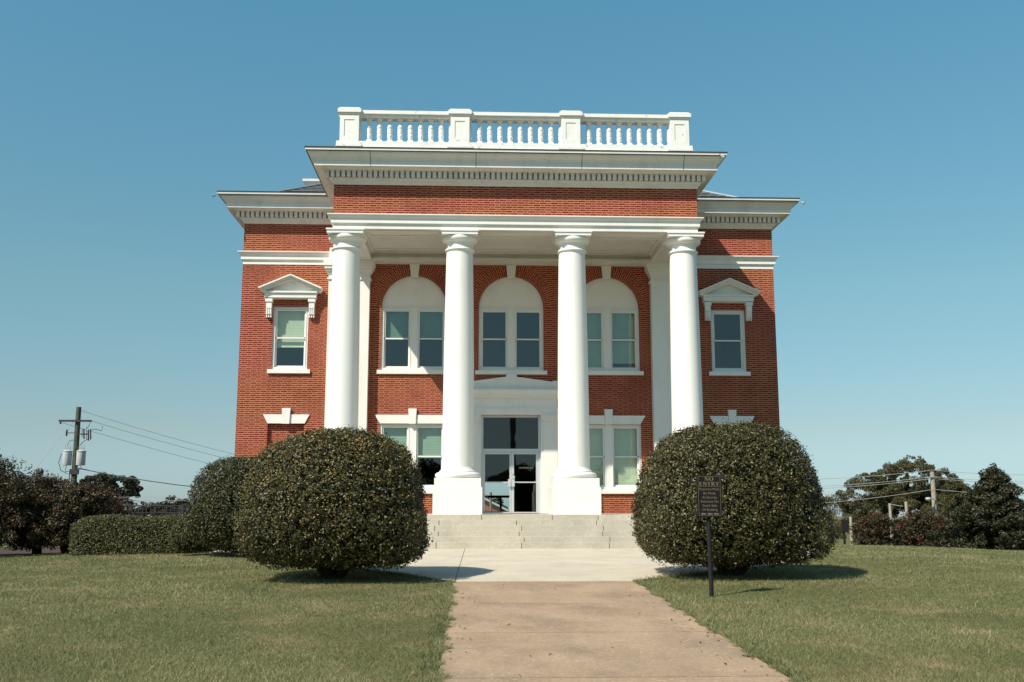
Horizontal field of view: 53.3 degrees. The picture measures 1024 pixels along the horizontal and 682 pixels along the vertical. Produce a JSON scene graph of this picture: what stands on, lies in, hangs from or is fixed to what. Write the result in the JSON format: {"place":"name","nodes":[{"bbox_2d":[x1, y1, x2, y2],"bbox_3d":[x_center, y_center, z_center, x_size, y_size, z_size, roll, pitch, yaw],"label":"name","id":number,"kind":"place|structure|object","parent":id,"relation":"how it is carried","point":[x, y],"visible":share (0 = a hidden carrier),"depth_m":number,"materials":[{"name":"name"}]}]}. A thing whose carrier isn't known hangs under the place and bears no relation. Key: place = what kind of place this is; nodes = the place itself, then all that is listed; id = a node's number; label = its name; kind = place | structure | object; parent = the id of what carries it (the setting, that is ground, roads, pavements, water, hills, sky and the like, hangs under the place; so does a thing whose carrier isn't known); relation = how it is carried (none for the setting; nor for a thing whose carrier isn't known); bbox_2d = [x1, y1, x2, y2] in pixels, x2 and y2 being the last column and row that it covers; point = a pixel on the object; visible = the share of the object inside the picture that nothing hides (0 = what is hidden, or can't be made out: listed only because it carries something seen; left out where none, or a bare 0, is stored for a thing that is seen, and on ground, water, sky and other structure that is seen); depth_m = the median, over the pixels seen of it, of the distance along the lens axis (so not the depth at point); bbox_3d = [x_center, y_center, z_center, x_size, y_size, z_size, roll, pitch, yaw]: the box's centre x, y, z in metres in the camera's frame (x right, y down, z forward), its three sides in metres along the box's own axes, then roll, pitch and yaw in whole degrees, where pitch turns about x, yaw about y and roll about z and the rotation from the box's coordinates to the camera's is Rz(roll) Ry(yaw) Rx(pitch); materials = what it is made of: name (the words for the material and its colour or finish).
{"place":"outdoors","nodes":[
{"label":"outdoors","id":0,"kind":"place"},
{"bbox_2d":[0,516,1023,681],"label":"lawn ground","id":1,"kind":"structure","parent":0,"point":[839,543],"depth_m":11.41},
{"bbox_2d":[58,407,102,489],"bbox_3d":[-24.849,8.292,58.355,2.519,9.071,0.600,0,-9,-2],"label":"utility pole","id":2,"kind":"object","parent":1,"relation":"on","point":[78,458],"visible":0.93,"depth_m":58.57,"materials":[{"name":"brown wood"}]},
{"bbox_2d":[76,467,191,486],"bbox_3d":[-15.146,8.227,59.831,19.949,1.526,0.054,1,-9,-8],"label":"power line","id":3,"kind":"object","parent":2,"relation":"attached to","point":[134,478],"visible":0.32,"depth_m":58.86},
{"bbox_2d":[61,422,208,463],"bbox_3d":[-16.363,8.409,65.786,24.353,5.099,0.018,7,-12,-37],"label":"power line","id":4,"kind":"object","parent":2,"relation":"attached to","point":[137,444],"visible":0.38,"depth_m":61.28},
{"bbox_2d":[93,421,221,457],"bbox_3d":[-15.431,7.551,63.936,20.762,4.199,0.018,6,-11,-31],"label":"power line","id":5,"kind":"object","parent":2,"relation":"attached to","point":[158,440],"visible":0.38,"depth_m":60.57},
{"bbox_2d":[83,411,234,454],"bbox_3d":[-15.800,7.061,64.101,21.307,4.419,0.018,5,-11,-30],"label":"power line","id":6,"kind":"object","parent":2,"relation":"attached to","point":[159,434],"visible":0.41,"depth_m":61.17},
{"bbox_2d":[64,472,143,524],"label":"oak tree","id":7,"kind":"object","parent":1,"relation":"on","point":[131,487],"visible":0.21,"depth_m":92.15,"materials":[{"name":"green plant"}]},
{"bbox_2d":[0,547,210,556],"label":"mulch bed","id":8,"kind":"object","parent":1,"relation":"on","point":[18,551],"visible":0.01,"depth_m":80.79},
{"bbox_2d":[0,454,55,551],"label":"crape myrtle","id":9,"kind":"object","parent":8,"relation":"on","point":[13,510],"visible":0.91,"depth_m":25.92,"materials":[{"name":"green plant"}]},
{"bbox_2d":[3,468,75,553],"bbox_3d":[-12.596,4.581,27.276,1.948,2.380,2.025,0,-9,-2],"label":"crape myrtle","id":10,"kind":"object","parent":8,"relation":"on","point":[50,481],"visible":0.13,"depth_m":27.06,"materials":[{"name":"green plant"}]},
{"bbox_2d":[18,479,128,552],"bbox_3d":[-11.615,4.637,26.703,2.817,2.028,2.676,0,-9,-2],"label":"crape myrtle","id":11,"kind":"object","parent":8,"relation":"on","point":[88,500],"visible":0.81,"depth_m":26.30,"materials":[{"name":"green plant"}]},
{"bbox_2d":[78,497,135,524],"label":"crape myrtle","id":12,"kind":"object","parent":8,"relation":"on","point":[114,510],"visible":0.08,"depth_m":31.93,"materials":[{"name":"green plant"}]},
{"bbox_2d":[129,504,194,524],"bbox_3d":[-12.481,7.317,38.851,4.220,2.176,0.120,0,-9,-2],"label":"iron railing","id":13,"kind":"object","parent":8,"relation":"on","point":[166,512],"visible":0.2,"depth_m":38.93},
{"bbox_2d":[147,509,215,546],"bbox_3d":[-14.154,8.597,45.224,3.885,2.525,3.830,0,-9,-2],"label":"crape myrtle","id":14,"kind":"object","parent":8,"relation":"on","point":[171,514],"depth_m":44.68,"materials":[{"name":"green plant"}]},
{"bbox_2d":[68,513,211,555],"bbox_3d":[-8.825,4.647,24.330,3.223,1.122,1.130,0,-9,-2],"label":"hedge","id":15,"kind":"object","parent":1,"relation":"on","point":[127,537],"visible":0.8,"depth_m":23.91,"materials":[{"name":"green plant"}]},
{"bbox_2d":[133,501,163,516],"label":"distant tree","id":16,"kind":"object","parent":1,"relation":"on","point":[144,508],"visible":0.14,"depth_m":100.50,"materials":[{"name":"green plant"}]},
{"bbox_2d":[148,495,187,524],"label":"distant tree","id":17,"kind":"object","parent":1,"relation":"on","point":[170,497],"visible":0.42,"depth_m":100.83,"materials":[{"name":"green plant"}]},
{"bbox_2d":[171,498,188,514],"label":"distant tree","id":18,"kind":"object","parent":1,"relation":"on","point":[176,510],"visible":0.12,"depth_m":100.57,"materials":[{"name":"green plant"}]},
{"bbox_2d":[166,515,205,553],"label":"clipped bush","id":19,"kind":"object","parent":1,"relation":"on","point":[181,539],"visible":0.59,"depth_m":22.62,"materials":[{"name":"green plant"}]},
{"bbox_2d":[183,455,272,554],"bbox_3d":[-5.838,3.678,22.567,2.611,2.326,2.647,0,-9,-2],"label":"clipped bush","id":20,"kind":"object","parent":1,"relation":"on","point":[216,500],"visible":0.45,"depth_m":21.70,"materials":[{"name":"green plant"}]},
{"bbox_2d":[231,424,432,578],"bbox_3d":[-2.843,2.666,16.627,3.102,2.555,3.066,0,-9,-2],"label":"clipped bush","id":21,"kind":"object","parent":1,"relation":"on","point":[324,502],"visible":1,"depth_m":15.55,"materials":[{"name":"green plant"}]},
{"bbox_2d":[490,492,491,510],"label":"wooden pole","id":22,"kind":"object","parent":1,"relation":"on","point":[490,502],"visible":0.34,"depth_m":74.98,"materials":[{"name":"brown wood"}]},
{"bbox_2d":[485,498,508,510],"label":"brick shed","id":23,"kind":"structure","parent":1,"relation":"on","point":[495,506],"depth_m":82.89,"materials":[{"name":"red brick"}]},
{"bbox_2d":[487,498,507,508],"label":"oak tree","id":24,"kind":"object","parent":1,"relation":"on","point":[498,500],"visible":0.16,"depth_m":98.64,"materials":[{"name":"green plant"}]},
{"bbox_2d":[16,584,997,681],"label":"fallen leaves","id":25,"kind":"object","parent":1,"relation":"on","point":[508,624],"visible":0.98,"depth_m":10.06,"materials":[{"name":"brown plant"}]},
{"bbox_2d":[217,107,799,514],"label":"brick courthouse","id":26,"kind":"structure","parent":1,"relation":"on","point":[569,323],"depth_m":31.50,"materials":[{"name":"brick"}]},
{"bbox_2d":[258,274,322,373],"bbox_3d":[-6.898,-0.523,31.760,1.970,3.070,0.645,0,-9,-2],"label":"hooded window","id":27,"kind":"structure","parent":26,"relation":"in","point":[288,287],"depth_m":31.85,"materials":[{"name":"paint"}]},
{"bbox_2d":[375,408,442,493],"bbox_3d":[-3.077,3.389,31.444,2.330,2.595,0.330,0,-9,-2],"label":"paired window","id":28,"kind":"structure","parent":26,"relation":"in","point":[429,443],"depth_m":31.54,"materials":[{"name":"paint"}]},
{"bbox_2d":[377,264,444,373],"bbox_3d":[-3.077,-0.683,32.093,2.250,3.492,0.353,0,-9,-2],"label":"arched window","id":29,"kind":"structure","parent":26,"relation":"in","point":[410,306],"depth_m":32.18,"materials":[{"name":"paint"}]},
{"bbox_2d":[483,452,510,512],"bbox_3d":[-0.459,4.345,31.382,0.856,1.869,0.120,0,-9,-2],"label":"door","id":30,"kind":"structure","parent":26,"relation":"in","point":[509,480],"depth_m":31.39,"materials":[{"name":"metal"}]},
{"bbox_2d":[475,265,546,374],"bbox_3d":[-0.028,-0.667,32.189,2.250,3.492,0.298,0,-9,-2],"label":"arched window","id":31,"kind":"structure","parent":26,"relation":"in","point":[510,295],"depth_m":32.27,"materials":[{"name":"paint"}]},
{"bbox_2d":[511,452,537,512],"bbox_3d":[0.395,4.350,31.417,0.837,1.869,0.120,0,-9,-2],"label":"door","id":32,"kind":"structure","parent":26,"relation":"in","point":[513,482],"depth_m":31.43,"materials":[{"name":"metal"}]},
{"bbox_2d":[586,266,643,374],"bbox_3d":[2.998,-0.643,32.339,2.250,3.492,0.353,0,-9,-2],"label":"arched window","id":33,"kind":"structure","parent":26,"relation":"in","point":[608,299],"depth_m":32.40,"materials":[{"name":"paint"}]},
{"bbox_2d":[589,409,644,493],"bbox_3d":[2.997,3.429,31.690,2.330,2.595,0.330,0,-9,-2],"label":"paired window","id":34,"kind":"structure","parent":26,"relation":"in","point":[618,474],"depth_m":31.75,"materials":[{"name":"paint"}]},
{"bbox_2d":[698,278,760,375],"bbox_3d":[6.872,-0.437,32.291,1.970,3.070,0.590,0,-9,-2],"label":"hooded window","id":35,"kind":"structure","parent":26,"relation":"in","point":[729,290],"depth_m":32.34,"materials":[{"name":"paint"}]},
{"bbox_2d":[212,548,816,581],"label":"forecourt","id":36,"kind":"structure","parent":1,"relation":"on","point":[532,565],"depth_m":19.09,"materials":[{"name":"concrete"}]},
{"bbox_2d":[424,513,649,548],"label":"stone steps","id":37,"kind":"structure","parent":1,"relation":"on","point":[537,531],"depth_m":25.73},
{"bbox_2d":[439,581,791,681],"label":"front walk","id":38,"kind":"structure","parent":1,"relation":"on","point":[639,634],"depth_m":10.07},
{"bbox_2d":[696,475,722,596],"bbox_3d":[2.697,2.700,13.901,0.344,1.736,0.098,0,-9,-2],"label":"no entry sign","id":39,"kind":"object","parent":1,"relation":"on","point":[709,495],"visible":1,"depth_m":13.94,"materials":[{"name":"black metal"}]},
{"bbox_2d":[628,418,840,575],"bbox_3d":[3.630,2.679,17.245,3.274,2.724,3.164,0,-9,-2],"label":"clipped bush","id":40,"kind":"object","parent":1,"relation":"on","point":[772,501],"visible":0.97,"depth_m":16.12,"materials":[{"name":"green plant"}]},
{"bbox_2d":[818,494,850,540],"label":"pine tree","id":41,"kind":"object","parent":1,"relation":"on","point":[828,498],"visible":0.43,"depth_m":92.59,"materials":[{"name":"green plant"}]},
{"bbox_2d":[841,520,848,543],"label":"dark post sign","id":42,"kind":"object","parent":1,"relation":"on","point":[844,525],"visible":0.82,"depth_m":69.75,"materials":[{"name":"black metal"}]},
{"bbox_2d":[849,517,853,544],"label":"wooden pole","id":43,"kind":"object","parent":1,"relation":"on","point":[850,523],"visible":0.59,"depth_m":69.81,"materials":[{"name":"brown wood"}]},
{"bbox_2d":[849,512,898,545],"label":"crape myrtle","id":44,"kind":"object","parent":1,"relation":"on","point":[879,524],"visible":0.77,"depth_m":49.55,"materials":[{"name":"green plant"}]},
{"bbox_2d":[888,503,902,538],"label":"wooden pole","id":45,"kind":"object","parent":1,"relation":"on","point":[890,509],"visible":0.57,"depth_m":70.08,"materials":[{"name":"brown wood"}]},
{"bbox_2d":[832,455,978,541],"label":"pine tree","id":46,"kind":"object","parent":1,"relation":"on","point":[949,499],"visible":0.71,"depth_m":89.27,"materials":[{"name":"green plant"}]},
{"bbox_2d":[904,501,908,517],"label":"wooden pole","id":47,"kind":"object","parent":1,"relation":"on","point":[906,506],"visible":0.34,"depth_m":72.17,"materials":[{"name":"brown wood"}]},
{"bbox_2d":[891,508,954,546],"bbox_3d":[20.287,9.542,50.021,3.325,2.716,3.178,0,-9,-2],"label":"crape myrtle","id":48,"kind":"object","parent":1,"relation":"on","point":[920,524],"visible":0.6,"depth_m":49.60,"materials":[{"name":"green plant"}]},
{"bbox_2d":[925,471,937,516],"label":"utility pole","id":49,"kind":"object","parent":1,"relation":"on","point":[933,496],"visible":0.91,"depth_m":70.34,"materials":[{"name":"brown wood"}]},
{"bbox_2d":[820,478,976,488],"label":"power line","id":50,"kind":"object","parent":49,"relation":"attached to","point":[901,482],"visible":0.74,"depth_m":70.39,"materials":[{"name":"metal"}]},
{"bbox_2d":[825,470,1015,478],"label":"power line","id":51,"kind":"object","parent":49,"relation":"attached to","point":[909,472],"visible":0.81,"depth_m":70.50,"materials":[{"name":"metal"}]},
{"bbox_2d":[826,489,1023,502],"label":"power line","id":52,"kind":"object","parent":49,"relation":"attached to","point":[901,494],"visible":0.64,"depth_m":70.26,"materials":[{"name":"metal"}]},
{"bbox_2d":[830,476,1023,485],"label":"power line","id":53,"kind":"object","parent":49,"relation":"attached to","point":[901,480],"visible":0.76,"depth_m":70.41,"materials":[{"name":"metal"}]},
{"bbox_2d":[924,463,1023,549],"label":"magnolia tree","id":54,"kind":"object","parent":1,"relation":"on","point":[995,520],"visible":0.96,"depth_m":39.47,"materials":[{"name":"green plant"}]},
{"bbox_2d":[0,0,1023,515],"label":"sky","id":55,"kind":"structure","parent":0,"point":[897,125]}
]}

